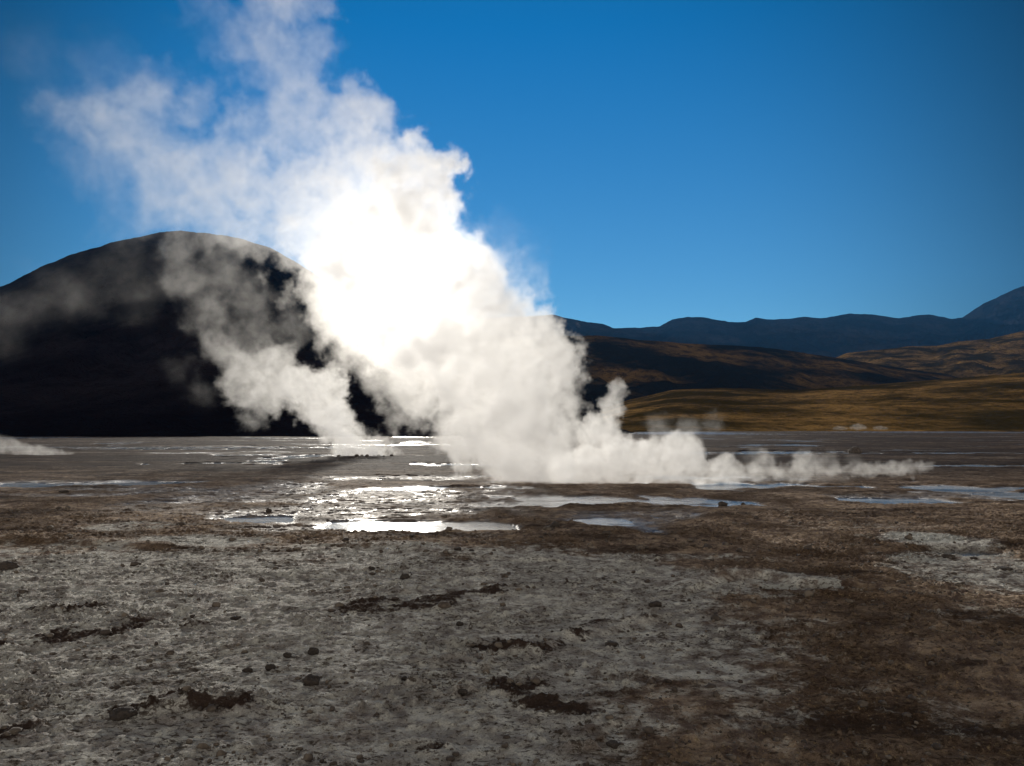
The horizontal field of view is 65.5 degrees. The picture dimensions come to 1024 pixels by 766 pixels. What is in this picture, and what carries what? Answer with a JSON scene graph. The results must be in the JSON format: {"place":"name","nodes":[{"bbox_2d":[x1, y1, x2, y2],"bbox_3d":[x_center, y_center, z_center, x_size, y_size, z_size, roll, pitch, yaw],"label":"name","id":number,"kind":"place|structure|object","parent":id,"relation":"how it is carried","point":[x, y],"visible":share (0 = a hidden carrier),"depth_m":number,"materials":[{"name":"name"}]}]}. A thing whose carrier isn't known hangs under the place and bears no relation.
{"place":"outdoors","nodes":[
{"label":"outdoors","id":0,"kind":"place"},
{"bbox_2d":[0,230,633,436],"bbox_3d":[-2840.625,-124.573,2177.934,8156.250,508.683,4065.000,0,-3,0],"label":"mountain","id":1,"kind":"structure","parent":0,"point":[174,333],"depth_m":372.98,"materials":[{"name":"black stone"}]},
{"bbox_2d":[0,431,1023,765],"bbox_3d":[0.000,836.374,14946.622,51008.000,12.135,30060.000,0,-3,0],"label":"ground","id":2,"kind":"structure","parent":0,"point":[822,475],"depth_m":7.38,"materials":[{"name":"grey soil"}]},
{"bbox_2d":[0,560,19,569],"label":"stone","id":3,"kind":"object","parent":2,"relation":"on","point":[7,565],"visible":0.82,"depth_m":8.99,"materials":[{"name":"brown stone"}]},
{"bbox_2d":[109,706,137,720],"bbox_3d":[-2.147,1.831,4.402,0.149,0.075,0.131,2,-4,-36],"label":"stone","id":4,"kind":"object","parent":2,"relation":"on","point":[121,713],"visible":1,"depth_m":4.37,"materials":[{"name":"grey stone"}]},
{"bbox_2d":[230,615,240,619],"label":"stone","id":5,"kind":"object","parent":2,"relation":"on","point":[237,617],"visible":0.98,"depth_m":6.73,"materials":[{"name":"grey stone"}]},
{"bbox_2d":[242,667,252,672],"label":"stone","id":6,"kind":"object","parent":2,"relation":"on","point":[248,670],"visible":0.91,"depth_m":5.20,"materials":[{"name":"grey stone"}]},
{"bbox_2d":[265,664,275,670],"bbox_3d":[-1.597,1.879,5.260,0.067,0.051,0.073,-1,-3,16],"label":"stone","id":7,"kind":"object","parent":2,"relation":"on","point":[268,667],"visible":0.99,"depth_m":5.24,"materials":[{"name":"stone"}]},
{"bbox_2d":[283,652,291,657],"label":"stone","id":8,"kind":"object","parent":2,"relation":"on","point":[287,654],"visible":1,"depth_m":5.55,"materials":[{"name":"stone"}]},
{"bbox_2d":[302,674,320,685],"bbox_3d":[-1.255,1.865,4.983,0.110,0.091,0.114,0,-3,1],"label":"stone","id":9,"kind":"object","parent":2,"relation":"on","point":[310,680],"visible":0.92,"depth_m":4.95,"materials":[{"name":"stone"}]},
{"bbox_2d":[307,647,318,654],"bbox_3d":[-1.410,1.905,5.647,0.077,0.066,0.087,-2,-4,31],"label":"stone","id":10,"kind":"object","parent":2,"relation":"on","point":[313,650],"visible":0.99,"depth_m":5.63,"materials":[{"name":"stone"}]},
{"bbox_2d":[400,573,409,579],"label":"stone","id":11,"kind":"object","parent":2,"relation":"on","point":[404,576],"visible":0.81,"depth_m":8.43,"materials":[{"name":"brown stone"}]},
{"bbox_2d":[456,621,463,625],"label":"stone","id":12,"kind":"object","parent":2,"relation":"on","point":[459,623],"visible":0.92,"depth_m":6.57,"materials":[{"name":"grey stone"}]},
{"bbox_2d":[458,689,467,694],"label":"stone","id":13,"kind":"object","parent":2,"relation":"on","point":[462,691],"visible":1,"depth_m":4.79,"materials":[{"name":"grey stone"}]},
{"bbox_2d":[549,521,559,527],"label":"stone","id":14,"kind":"object","parent":2,"relation":"on","point":[554,524],"visible":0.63,"depth_m":12.99,"materials":[{"name":"brown stone"}]},
{"bbox_2d":[605,640,618,646],"bbox_3d":[0.740,1.941,5.912,0.105,0.052,0.098,1,-3,-14],"label":"stone","id":15,"kind":"object","parent":2,"relation":"on","point":[612,643],"visible":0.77,"depth_m":5.88,"materials":[{"name":"grey stone"}]},
{"bbox_2d":[606,740,619,748],"bbox_3d":[0.510,1.824,4.023,0.073,0.035,0.063,-3,-4,43],"label":"stone","id":16,"kind":"object","parent":2,"relation":"on","point":[614,744],"visible":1,"depth_m":4.00,"materials":[{"name":"stone"}]},
{"bbox_2d":[649,601,661,606],"bbox_3d":[1.300,2.012,7.233,0.124,0.067,0.114,0,-3,-6],"label":"stone","id":17,"kind":"object","parent":2,"relation":"on","point":[655,604],"visible":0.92,"depth_m":7.20,"materials":[{"name":"grey stone"}]},
{"bbox_2d":[848,446,861,453],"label":"stone","id":18,"kind":"object","parent":2,"relation":"on","point":[854,450],"visible":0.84,"depth_m":51.41,"materials":[{"name":"grey stone"}]},
{"bbox_2d":[941,554,955,558],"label":"stone","id":19,"kind":"object","parent":2,"relation":"on","point":[947,556],"visible":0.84,"depth_m":9.77,"materials":[{"name":"brown stone"}]},
{"bbox_2d":[996,566,1012,570],"bbox_3d":[5.497,2.080,8.897,0.150,0.061,0.161,-1,-3,13],"label":"stone","id":20,"kind":"object","parent":2,"relation":"on","point":[1004,568],"visible":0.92,"depth_m":8.86,"materials":[{"name":"stone"}]},
{"bbox_2d":[0,437,1023,555],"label":"water","id":21,"kind":"structure","parent":0,"point":[473,526],"depth_m":18.49,"materials":[{"name":"grey liquid"}]},
{"bbox_2d":[718,501,727,506],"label":"stone","id":22,"kind":"object","parent":21,"relation":"on","point":[722,504],"visible":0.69,"depth_m":16.45,"materials":[{"name":"brown stone"}]},
{"bbox_2d":[0,0,1023,327],"label":"sky","id":23,"kind":"structure","parent":0,"point":[612,163],"materials":[{"name":"blue"}]},
{"bbox_2d":[432,286,1023,357],"bbox_3d":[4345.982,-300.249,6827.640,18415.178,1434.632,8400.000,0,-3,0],"label":"ridge","id":24,"kind":"structure","parent":0,"point":[840,335],"depth_m":5920.05,"materials":[{"name":"stone"}]},
{"bbox_2d":[505,335,957,407],"bbox_3d":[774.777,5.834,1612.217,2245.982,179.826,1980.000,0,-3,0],"label":"hill","id":25,"kind":"structure","parent":0,"point":[603,371],"depth_m":1232.90,"materials":[{"name":"brown plant"}]},
{"bbox_2d":[602,373,1023,431],"bbox_3d":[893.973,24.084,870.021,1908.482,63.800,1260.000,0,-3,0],"label":"grass slope","id":26,"kind":"structure","parent":0,"point":[992,403],"depth_m":406.11,"materials":[{"name":"brown plant"}]},
{"bbox_2d":[836,331,1023,377],"bbox_3d":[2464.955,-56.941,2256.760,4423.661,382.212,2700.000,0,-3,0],"label":"golden hill","id":27,"kind":"structure","parent":0,"point":[1004,354],"depth_m":1975.76,"materials":[{"name":"brown plant"}]}
]}

